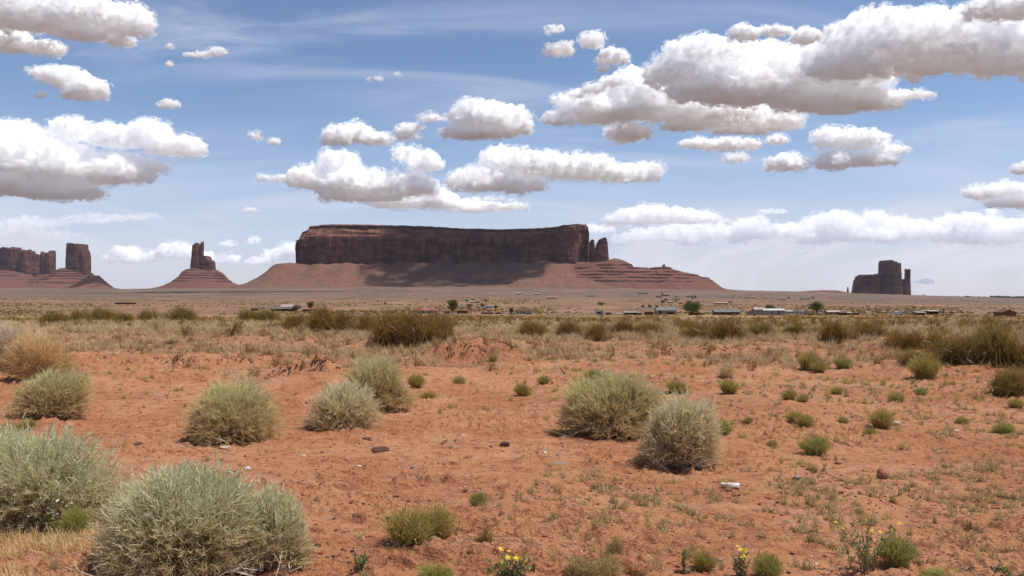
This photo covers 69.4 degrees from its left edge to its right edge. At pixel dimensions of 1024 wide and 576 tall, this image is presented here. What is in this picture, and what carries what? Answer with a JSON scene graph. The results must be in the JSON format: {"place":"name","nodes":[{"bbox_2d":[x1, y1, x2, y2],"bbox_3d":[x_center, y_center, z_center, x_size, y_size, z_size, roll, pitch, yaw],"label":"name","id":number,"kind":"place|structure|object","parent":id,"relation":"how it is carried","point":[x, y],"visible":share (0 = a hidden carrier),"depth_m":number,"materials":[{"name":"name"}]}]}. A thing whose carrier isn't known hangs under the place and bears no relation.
{"place":"outdoors","nodes":[
{"label":"outdoors","id":0,"kind":"place"},
{"bbox_2d":[0,287,1023,575],"bbox_3d":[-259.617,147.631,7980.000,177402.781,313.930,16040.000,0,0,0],"label":"ground","id":1,"kind":"structure","parent":0,"point":[476,467],"depth_m":7.83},
{"bbox_2d":[0,247,39,287],"bbox_3d":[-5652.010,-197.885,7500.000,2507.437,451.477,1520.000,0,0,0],"label":"fin butte","id":2,"kind":"object","parent":1,"relation":"on","point":[19,266],"visible":0.67,"depth_m":7490.16,"materials":[{"name":"stone"}]},
{"bbox_2d":[0,319,47,368],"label":"round shrub","id":3,"kind":"object","parent":1,"relation":"on","point":[4,336],"visible":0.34,"depth_m":13.85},
{"bbox_2d":[17,418,36,429],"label":"green tuft","id":4,"kind":"object","parent":1,"relation":"on","point":[31,424],"visible":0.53,"depth_m":8.80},
{"bbox_2d":[25,250,55,283],"bbox_3d":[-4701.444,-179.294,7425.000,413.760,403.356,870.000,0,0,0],"label":"twin spire","id":5,"kind":"structure","parent":1,"relation":"on","point":[47,265],"depth_m":7443.77,"materials":[{"name":"stone"}]},
{"bbox_2d":[0,322,82,382],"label":"round shrub","id":6,"kind":"object","parent":1,"relation":"on","point":[28,355],"visible":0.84,"depth_m":12.81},
{"bbox_2d":[2,360,97,419],"bbox_3d":[-5.981,1.303,9.607,1.187,0.839,0.974,0,0,0],"label":"round shrub","id":7,"kind":"object","parent":1,"relation":"on","point":[48,394],"visible":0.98,"depth_m":9.45,"materials":[{"name":"green plant"}]},
{"bbox_2d":[28,493,72,532],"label":"flowering weed","id":8,"kind":"object","parent":1,"relation":"on","point":[52,515],"visible":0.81,"depth_m":4.92,"materials":[{"name":"green plant"}]},
{"bbox_2d":[45,555,61,570],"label":"green tuft","id":9,"kind":"object","parent":1,"relation":"on","point":[54,565],"visible":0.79,"depth_m":4.30,"materials":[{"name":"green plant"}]},
{"bbox_2d":[34,308,73,322],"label":"brush","id":10,"kind":"object","parent":1,"relation":"on","point":[53,316],"visible":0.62,"depth_m":43.24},
{"bbox_2d":[12,243,117,288],"bbox_3d":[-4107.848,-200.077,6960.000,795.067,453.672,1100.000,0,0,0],"label":"square butte","id":11,"kind":"object","parent":1,"relation":"on","point":[75,272],"visible":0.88,"depth_m":6901.45,"materials":[{"name":"stone"}]},
{"bbox_2d":[0,412,142,536],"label":"round shrub","id":12,"kind":"object","parent":1,"relation":"on","point":[63,469],"visible":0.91,"depth_m":5.10,"materials":[{"name":"plant"}]},
{"bbox_2d":[55,500,92,535],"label":"green tuft","id":13,"kind":"object","parent":1,"relation":"on","point":[78,519],"visible":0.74,"depth_m":4.84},
{"bbox_2d":[68,306,91,320],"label":"brush","id":14,"kind":"object","parent":1,"relation":"on","point":[76,314],"visible":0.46,"depth_m":65.19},
{"bbox_2d":[0,518,171,575],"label":"brown weeds","id":15,"kind":"object","parent":1,"relation":"on","point":[44,544],"visible":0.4,"depth_m":4.61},
{"bbox_2d":[80,306,115,319],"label":"brush","id":16,"kind":"object","parent":1,"relation":"on","point":[101,313],"visible":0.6,"depth_m":55.07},
{"bbox_2d":[108,311,135,321],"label":"brush","id":17,"kind":"object","parent":1,"relation":"on","point":[124,316],"visible":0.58,"depth_m":44.74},
{"bbox_2d":[136,307,159,319],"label":"brush","id":18,"kind":"object","parent":1,"relation":"on","point":[147,315],"visible":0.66,"depth_m":65.46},
{"bbox_2d":[147,315,168,328],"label":"green tuft","id":19,"kind":"object","parent":1,"relation":"on","point":[155,323],"visible":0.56,"depth_m":27.99,"materials":[{"name":"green plant"}]},
{"bbox_2d":[65,444,272,575],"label":"round shrub","id":20,"kind":"object","parent":1,"relation":"on","point":[185,521],"visible":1,"depth_m":4.12,"materials":[{"name":"plant"}]},
{"bbox_2d":[162,334,184,343],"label":"green tuft","id":21,"kind":"object","parent":1,"relation":"on","point":[172,339],"visible":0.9,"depth_m":20.49,"materials":[{"name":"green plant"}]},
{"bbox_2d":[156,304,199,320],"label":"brush","id":22,"kind":"object","parent":1,"relation":"on","point":[182,312],"visible":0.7,"depth_m":62.93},
{"bbox_2d":[147,241,238,288],"bbox_3d":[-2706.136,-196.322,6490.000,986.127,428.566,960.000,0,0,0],"label":"cone butte","id":23,"kind":"object","parent":1,"relation":"on","point":[202,272],"visible":0.84,"depth_m":6383.81,"materials":[{"name":"stone"}]},
{"bbox_2d":[160,373,289,451],"bbox_3d":[-3.141,1.327,8.198,1.295,0.776,1.059,0,0,-20],"label":"round shrub","id":24,"kind":"object","parent":1,"relation":"on","point":[222,411],"visible":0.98,"depth_m":8.06,"materials":[{"name":"green plant"}]},
{"bbox_2d":[236,305,259,320],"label":"brush","id":25,"kind":"object","parent":1,"relation":"on","point":[246,313],"visible":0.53,"depth_m":64.17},
{"bbox_2d":[253,305,285,321],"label":"brush","id":26,"kind":"object","parent":1,"relation":"on","point":[265,314],"visible":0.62,"depth_m":65.11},
{"bbox_2d":[235,475,319,575],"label":"round shrub","id":27,"kind":"object","parent":1,"relation":"on","point":[288,536],"visible":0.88,"depth_m":4.31,"materials":[{"name":"plant"}]},
{"bbox_2d":[277,312,309,328],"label":"brush","id":28,"kind":"object","parent":1,"relation":"on","point":[295,321],"visible":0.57,"depth_m":30.80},
{"bbox_2d":[304,300,342,332],"bbox_3d":[-7.045,1.074,27.745,2.179,1.361,2.256,0,0,41],"label":"brush","id":29,"kind":"object","parent":1,"relation":"on","point":[323,318],"visible":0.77,"depth_m":27.34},
{"bbox_2d":[295,376,388,432],"bbox_3d":[-2.030,1.389,8.913,1.004,0.707,0.913,0,0,35],"label":"round shrub","id":30,"kind":"object","parent":1,"relation":"on","point":[349,405],"visible":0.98,"depth_m":8.78,"materials":[{"name":"green plant"}]},
{"bbox_2d":[330,309,358,331],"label":"brush","id":31,"kind":"object","parent":1,"relation":"on","point":[344,320],"visible":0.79,"depth_m":27.79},
{"bbox_2d":[352,551,370,572],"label":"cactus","id":32,"kind":"object","parent":1,"relation":"on","point":[359,562],"visible":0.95,"depth_m":4.25,"materials":[{"name":"green plant"}]},
{"bbox_2d":[349,310,380,331],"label":"brush","id":33,"kind":"object","parent":1,"relation":"on","point":[364,322],"visible":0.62,"depth_m":26.84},
{"bbox_2d":[335,350,423,412],"bbox_3d":[-1.856,1.286,10.265,1.240,0.937,1.001,0,0,23],"label":"round shrub","id":34,"kind":"object","parent":1,"relation":"on","point":[381,376],"visible":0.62,"depth_m":10.13,"materials":[{"name":"green plant"}]},
{"bbox_2d":[362,303,402,346],"bbox_3d":[-3.134,0.946,19.556,1.695,1.123,1.684,0,0,0],"label":"brush","id":35,"kind":"object","parent":1,"relation":"on","point":[382,324],"visible":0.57,"depth_m":19.27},
{"bbox_2d":[374,503,442,546],"bbox_3d":[-0.653,1.483,4.653,0.427,0.303,0.360,6,4,0],"label":"green tuft","id":36,"kind":"object","parent":1,"relation":"on","point":[411,529],"visible":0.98,"depth_m":4.62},
{"bbox_2d":[374,301,452,346],"bbox_3d":[-2.515,0.941,19.146,2.020,1.251,1.824,0,0,13],"label":"brush","id":37,"kind":"object","parent":1,"relation":"on","point":[413,329],"visible":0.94,"depth_m":19.08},
{"bbox_2d":[405,371,427,387],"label":"green tuft","id":38,"kind":"object","parent":1,"relation":"on","point":[416,381],"visible":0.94,"depth_m":12.12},
{"bbox_2d":[414,558,457,575],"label":"green tuft","id":39,"kind":"object","parent":1,"relation":"on","point":[430,572],"visible":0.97,"depth_m":4.14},
{"bbox_2d":[420,502,461,537],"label":"green tuft","id":40,"kind":"object","parent":1,"relation":"on","point":[444,528],"visible":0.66,"depth_m":4.75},
{"bbox_2d":[429,309,457,340],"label":"brush","id":41,"kind":"object","parent":1,"relation":"on","point":[447,324],"visible":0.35,"depth_m":19.75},
{"bbox_2d":[223,224,728,289],"bbox_3d":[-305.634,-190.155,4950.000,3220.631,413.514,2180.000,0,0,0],"label":"mesa","id":42,"kind":"structure","parent":1,"relation":"on","point":[370,255],"depth_m":4487.87,"materials":[{"name":"stone"}]},
{"bbox_2d":[468,489,486,506],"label":"green tuft","id":43,"kind":"object","parent":1,"relation":"on","point":[476,500],"visible":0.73,"depth_m":5.55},
{"bbox_2d":[472,522,494,544],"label":"green tuft","id":44,"kind":"object","parent":1,"relation":"on","point":[484,537],"visible":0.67,"depth_m":4.61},
{"bbox_2d":[0,337,1012,575],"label":"dark litter","id":45,"kind":"object","parent":1,"relation":"on","point":[353,550],"visible":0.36,"depth_m":5.99,"materials":[{"name":"brown"}]},
{"bbox_2d":[0,356,1021,575],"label":"fine dry stems","id":46,"kind":"object","parent":1,"relation":"on","point":[567,443],"visible":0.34,"depth_m":8.28,"materials":[{"name":"beige plant"}]},
{"bbox_2d":[0,361,1023,575],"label":"weeds","id":47,"kind":"object","parent":1,"relation":"on","point":[644,499],"visible":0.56,"depth_m":5.92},
{"bbox_2d":[0,323,1023,383],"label":"dry grass","id":48,"kind":"structure","parent":1,"relation":"on","point":[569,338],"depth_m":18.93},
{"bbox_2d":[0,317,1023,333],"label":"field grass","id":49,"kind":"structure","parent":1,"relation":"on","point":[503,326],"depth_m":31.08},
{"bbox_2d":[1,335,1022,575],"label":"soil clods","id":50,"kind":"object","parent":1,"relation":"on","point":[620,483],"visible":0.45,"depth_m":6.40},
{"bbox_2d":[0,288,1023,314],"bbox_3d":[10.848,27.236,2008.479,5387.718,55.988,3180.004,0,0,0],"label":"plain brush","id":51,"kind":"object","parent":1,"relation":"on","point":[537,311],"visible":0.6,"depth_m":709.11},
{"bbox_2d":[0,313,1023,321],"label":"brush","id":52,"kind":"object","parent":1,"relation":"on","point":[457,317],"visible":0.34,"depth_m":115.48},
{"bbox_2d":[1,314,1022,321],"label":"grass","id":53,"kind":"structure","parent":1,"relation":"on","point":[682,317],"depth_m":174.56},
{"bbox_2d":[486,547,540,575],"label":"flowering weed","id":54,"kind":"object","parent":1,"relation":"on","point":[508,571],"visible":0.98,"depth_m":4.13,"materials":[{"name":"green plant"}]},
{"bbox_2d":[5,315,1023,329],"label":"field brush","id":55,"kind":"object","parent":1,"relation":"on","point":[658,319],"visible":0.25,"depth_m":35.56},
{"bbox_2d":[7,336,1023,450],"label":"sprouts","id":56,"kind":"object","parent":1,"relation":"on","point":[944,385],"visible":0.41,"depth_m":12.15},
{"bbox_2d":[9,324,1023,381],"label":"grey weeds","id":57,"kind":"object","parent":1,"relation":"on","point":[480,358],"visible":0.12,"depth_m":18.61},
{"bbox_2d":[512,381,531,396],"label":"green tuft","id":58,"kind":"object","parent":1,"relation":"on","point":[521,390],"visible":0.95,"depth_m":11.52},
{"bbox_2d":[515,307,532,313],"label":"hip roofed house","id":59,"kind":"structure","parent":1,"relation":"on","point":[522,310],"depth_m":440.78,"materials":[{"name":"white paint"}]},
{"bbox_2d":[37,317,1023,341],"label":"desert shrubs","id":60,"kind":"object","parent":1,"relation":"on","point":[236,328],"visible":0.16,"depth_m":25.84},
{"bbox_2d":[512,316,550,336],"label":"brush","id":61,"kind":"object","parent":1,"relation":"on","point":[531,327],"visible":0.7,"depth_m":24.65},
{"bbox_2d":[536,375,552,384],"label":"green tuft","id":62,"kind":"object","parent":1,"relation":"on","point":[541,380],"visible":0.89,"depth_m":12.55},
{"bbox_2d":[550,315,583,335],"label":"brush","id":63,"kind":"object","parent":1,"relation":"on","point":[569,328],"visible":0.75,"depth_m":24.98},
{"bbox_2d":[581,368,601,380],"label":"green tuft","id":64,"kind":"object","parent":1,"relation":"on","point":[591,372],"visible":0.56,"depth_m":12.62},
{"bbox_2d":[562,547,625,575],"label":"green tuft","id":65,"kind":"object","parent":1,"relation":"on","point":[600,567],"visible":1,"depth_m":4.14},
{"bbox_2d":[582,318,610,341],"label":"brush","id":66,"kind":"object","parent":1,"relation":"on","point":[595,332],"visible":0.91,"depth_m":21.10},
{"bbox_2d":[540,360,668,444],"bbox_3d":[1.108,1.264,8.405,1.425,0.951,1.232,0,0,11],"label":"round shrub","id":67,"kind":"object","parent":1,"relation":"on","point":[610,405],"visible":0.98,"depth_m":8.32,"materials":[{"name":"green plant"}]},
{"bbox_2d":[602,534,625,557],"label":"green tuft","id":68,"kind":"object","parent":1,"relation":"on","point":[615,545],"visible":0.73,"depth_m":4.47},
{"bbox_2d":[612,318,634,332],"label":"brush","id":69,"kind":"object","parent":1,"relation":"on","point":[622,325],"visible":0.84,"depth_m":28.19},
{"bbox_2d":[621,563,648,575],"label":"green tuft","id":70,"kind":"object","parent":1,"relation":"on","point":[630,572],"visible":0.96,"depth_m":4.20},
{"bbox_2d":[631,320,667,332],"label":"brush","id":71,"kind":"object","parent":1,"relation":"on","point":[650,325],"visible":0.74,"depth_m":28.07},
{"bbox_2d":[654,307,676,313],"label":"tan house","id":72,"kind":"structure","parent":1,"relation":"on","point":[665,310],"depth_m":417.44,"materials":[{"name":"paint"}]},
{"bbox_2d":[627,380,726,473],"bbox_3d":[1.584,1.304,7.085,0.960,0.880,0.810,0,0,22],"label":"round shrub","id":73,"kind":"object","parent":1,"relation":"on","point":[682,434],"visible":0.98,"depth_m":6.92,"materials":[{"name":"green plant"}]},
{"bbox_2d":[659,378,694,393],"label":"green tuft","id":74,"kind":"object","parent":1,"relation":"on","point":[677,385],"visible":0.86,"depth_m":11.35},
{"bbox_2d":[679,547,688,573],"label":"flowering weed","id":75,"kind":"object","parent":1,"relation":"on","point":[683,554],"visible":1,"depth_m":4.35,"materials":[{"name":"green plant"}]},
{"bbox_2d":[682,300,701,314],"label":"shade tree","id":76,"kind":"object","parent":1,"relation":"on","point":[691,306],"visible":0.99,"depth_m":345.91,"materials":[{"name":"green plant"}]},
{"bbox_2d":[676,315,713,339],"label":"brush","id":77,"kind":"object","parent":1,"relation":"on","point":[694,331],"visible":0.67,"depth_m":23.84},
{"bbox_2d":[689,547,719,571],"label":"green tuft","id":78,"kind":"object","parent":1,"relation":"on","point":[700,561],"visible":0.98,"depth_m":4.40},
{"bbox_2d":[696,314,748,341],"bbox_3d":[6.326,1.195,22.010,1.810,0.994,1.629,0,0,0],"label":"brush","id":79,"kind":"object","parent":1,"relation":"on","point":[722,330],"visible":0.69,"depth_m":21.92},
{"bbox_2d":[714,418,733,434],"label":"green tuft","id":80,"kind":"object","parent":1,"relation":"on","point":[727,428],"visible":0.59,"depth_m":8.28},
{"bbox_2d":[712,310,739,314],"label":"long dark house","id":81,"kind":"structure","parent":1,"relation":"on","point":[724,312],"depth_m":390.54,"materials":[{"name":"grey"}]},
{"bbox_2d":[715,361,738,378],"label":"green tuft","id":82,"kind":"object","parent":1,"relation":"on","point":[727,371],"visible":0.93,"depth_m":13.28,"materials":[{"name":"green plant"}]},
{"bbox_2d":[717,376,740,394],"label":"green tuft","id":83,"kind":"object","parent":1,"relation":"on","point":[728,387],"visible":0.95,"depth_m":11.16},
{"bbox_2d":[729,545,751,575],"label":"flowering weed","id":84,"kind":"object","parent":1,"relation":"on","point":[740,566],"visible":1,"depth_m":4.27,"materials":[{"name":"green plant"}]},
{"bbox_2d":[745,319,777,335],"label":"brush","id":85,"kind":"object","parent":1,"relation":"on","point":[764,328],"visible":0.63,"depth_m":26.51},
{"bbox_2d":[748,552,785,575],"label":"green tuft","id":86,"kind":"object","parent":1,"relation":"on","point":[766,566],"visible":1,"depth_m":4.27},
{"bbox_2d":[761,308,785,314],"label":"pale long house","id":87,"kind":"structure","parent":1,"relation":"on","point":[773,311],"depth_m":380.17,"materials":[{"name":"grey"}]},
{"bbox_2d":[781,387,797,399],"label":"green tuft","id":88,"kind":"object","parent":1,"relation":"on","point":[788,395],"visible":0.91,"depth_m":10.30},
{"bbox_2d":[777,322,809,334],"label":"brush","id":89,"kind":"object","parent":1,"relation":"on","point":[796,328],"visible":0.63,"depth_m":26.93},
{"bbox_2d":[784,409,806,423],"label":"green tuft","id":90,"kind":"object","parent":1,"relation":"on","point":[791,416],"visible":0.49,"depth_m":8.77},
{"bbox_2d":[794,414,814,426],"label":"green tuft","id":91,"kind":"object","parent":1,"relation":"on","point":[802,420],"visible":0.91,"depth_m":8.57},
{"bbox_2d":[795,348,822,370],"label":"green tuft","id":92,"kind":"object","parent":1,"relation":"on","point":[804,360],"visible":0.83,"depth_m":14.96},
{"bbox_2d":[806,301,825,312],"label":"shade tree","id":93,"kind":"object","parent":1,"relation":"on","point":[816,306],"visible":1,"depth_m":458.33,"materials":[{"name":"green plant"}]},
{"bbox_2d":[796,431,836,455],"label":"green tuft","id":94,"kind":"object","parent":1,"relation":"on","point":[817,445],"visible":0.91,"depth_m":7.30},
{"bbox_2d":[808,359,830,372],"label":"green tuft","id":95,"kind":"object","parent":1,"relation":"on","point":[818,367],"visible":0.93,"depth_m":14.63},
{"bbox_2d":[813,316,856,342],"bbox_3d":[8.316,1.040,19.028,1.250,0.728,1.294,0,0,28],"label":"brush","id":96,"kind":"object","parent":1,"relation":"on","point":[836,330],"visible":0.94,"depth_m":18.92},
{"bbox_2d":[829,385,844,393],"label":"green tuft","id":97,"kind":"object","parent":1,"relation":"on","point":[835,390],"visible":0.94,"depth_m":11.40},
{"bbox_2d":[832,355,852,368],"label":"green tuft","id":98,"kind":"object","parent":1,"relation":"on","point":[839,363],"visible":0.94,"depth_m":14.99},
{"bbox_2d":[834,507,899,572],"bbox_3d":[2.118,1.525,4.418,0.420,0.388,0.261,0,0,0],"label":"flowering weed","id":99,"kind":"object","parent":1,"relation":"on","point":[865,564],"visible":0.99,"depth_m":4.39,"materials":[{"name":"green plant"}]},
{"bbox_2d":[850,315,889,339],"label":"brush","id":100,"kind":"object","parent":1,"relation":"on","point":[862,328],"visible":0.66,"depth_m":19.03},
{"bbox_2d":[851,260,910,294],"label":"mitten butte","id":101,"kind":"object","parent":1,"relation":"on","point":[887,278],"visible":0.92,"depth_m":5953.73,"materials":[{"name":"stone"}]},
{"bbox_2d":[866,407,896,428],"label":"green tuft","id":102,"kind":"object","parent":1,"relation":"on","point":[882,420],"visible":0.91,"depth_m":8.39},
{"bbox_2d":[876,468,887,478],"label":"rock","id":103,"kind":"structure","parent":1,"relation":"on","point":[882,473],"depth_m":6.49,"materials":[{"name":"red stone"}]},
{"bbox_2d":[885,392,907,401],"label":"green tuft","id":104,"kind":"object","parent":1,"relation":"on","point":[895,396],"visible":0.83,"depth_m":10.53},
{"bbox_2d":[874,530,919,568],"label":"green tuft","id":105,"kind":"object","parent":1,"relation":"on","point":[896,553],"visible":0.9,"depth_m":4.47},
{"bbox_2d":[880,325,925,351],"bbox_3d":[8.887,1.120,16.795,1.309,0.634,0.977,0,0,43],"label":"brush","id":106,"kind":"object","parent":1,"relation":"on","point":[912,341],"visible":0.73,"depth_m":16.65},
{"bbox_2d":[887,345,950,365],"bbox_3d":[7.846,1.282,14.290,1.283,0.375,0.893,0,0,34],"label":"brush","id":107,"kind":"object","parent":1,"relation":"on","point":[907,356],"visible":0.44,"depth_m":14.21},
{"bbox_2d":[903,351,944,380],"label":"green tuft","id":108,"kind":"object","parent":1,"relation":"on","point":[923,368],"visible":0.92,"depth_m":13.16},
{"bbox_2d":[917,328,945,350],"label":"brush","id":109,"kind":"object","parent":1,"relation":"on","point":[930,340],"visible":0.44,"depth_m":15.92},
{"bbox_2d":[918,566,959,575],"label":"green tuft","id":110,"kind":"object","parent":1,"relation":"on","point":[931,572],"visible":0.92,"depth_m":4.31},
{"bbox_2d":[923,324,997,364],"bbox_3d":[8.553,1.034,14.015,1.521,0.758,1.176,0,0,0],"label":"brush","id":111,"kind":"object","parent":1,"relation":"on","point":[961,350],"visible":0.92,"depth_m":13.90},
{"bbox_2d":[963,316,1023,366],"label":"brush","id":112,"kind":"object","parent":1,"relation":"on","point":[1009,353],"visible":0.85,"depth_m":13.68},
{"bbox_2d":[980,362,1023,398],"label":"brush","id":113,"kind":"object","parent":1,"relation":"on","point":[1010,384],"visible":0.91,"depth_m":10.86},
{"bbox_2d":[987,419,1020,433],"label":"green tuft","id":114,"kind":"object","parent":1,"relation":"on","point":[1002,428],"visible":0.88,"depth_m":8.38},
{"bbox_2d":[994,309,1016,315],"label":"block house","id":115,"kind":"structure","parent":1,"relation":"on","point":[1003,312],"depth_m":229.78,"materials":[{"name":"brown"}]},
{"bbox_2d":[989,558,1023,575],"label":"flowering weed","id":116,"kind":"object","parent":1,"relation":"on","point":[1003,568],"visible":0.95,"depth_m":4.29,"materials":[{"name":"green plant"}]},
{"bbox_2d":[1005,397,1023,407],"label":"green tuft","id":117,"kind":"object","parent":1,"relation":"on","point":[1014,403],"visible":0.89,"depth_m":9.88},
{"bbox_2d":[0,0,1023,296],"label":"sky","id":118,"kind":"structure","parent":0,"point":[752,145],"materials":[{"name":"blue"}]},
{"bbox_2d":[75,337,1021,448],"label":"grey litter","id":119,"kind":"object","parent":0,"point":[697,380],"visible":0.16,"depth_m":12.74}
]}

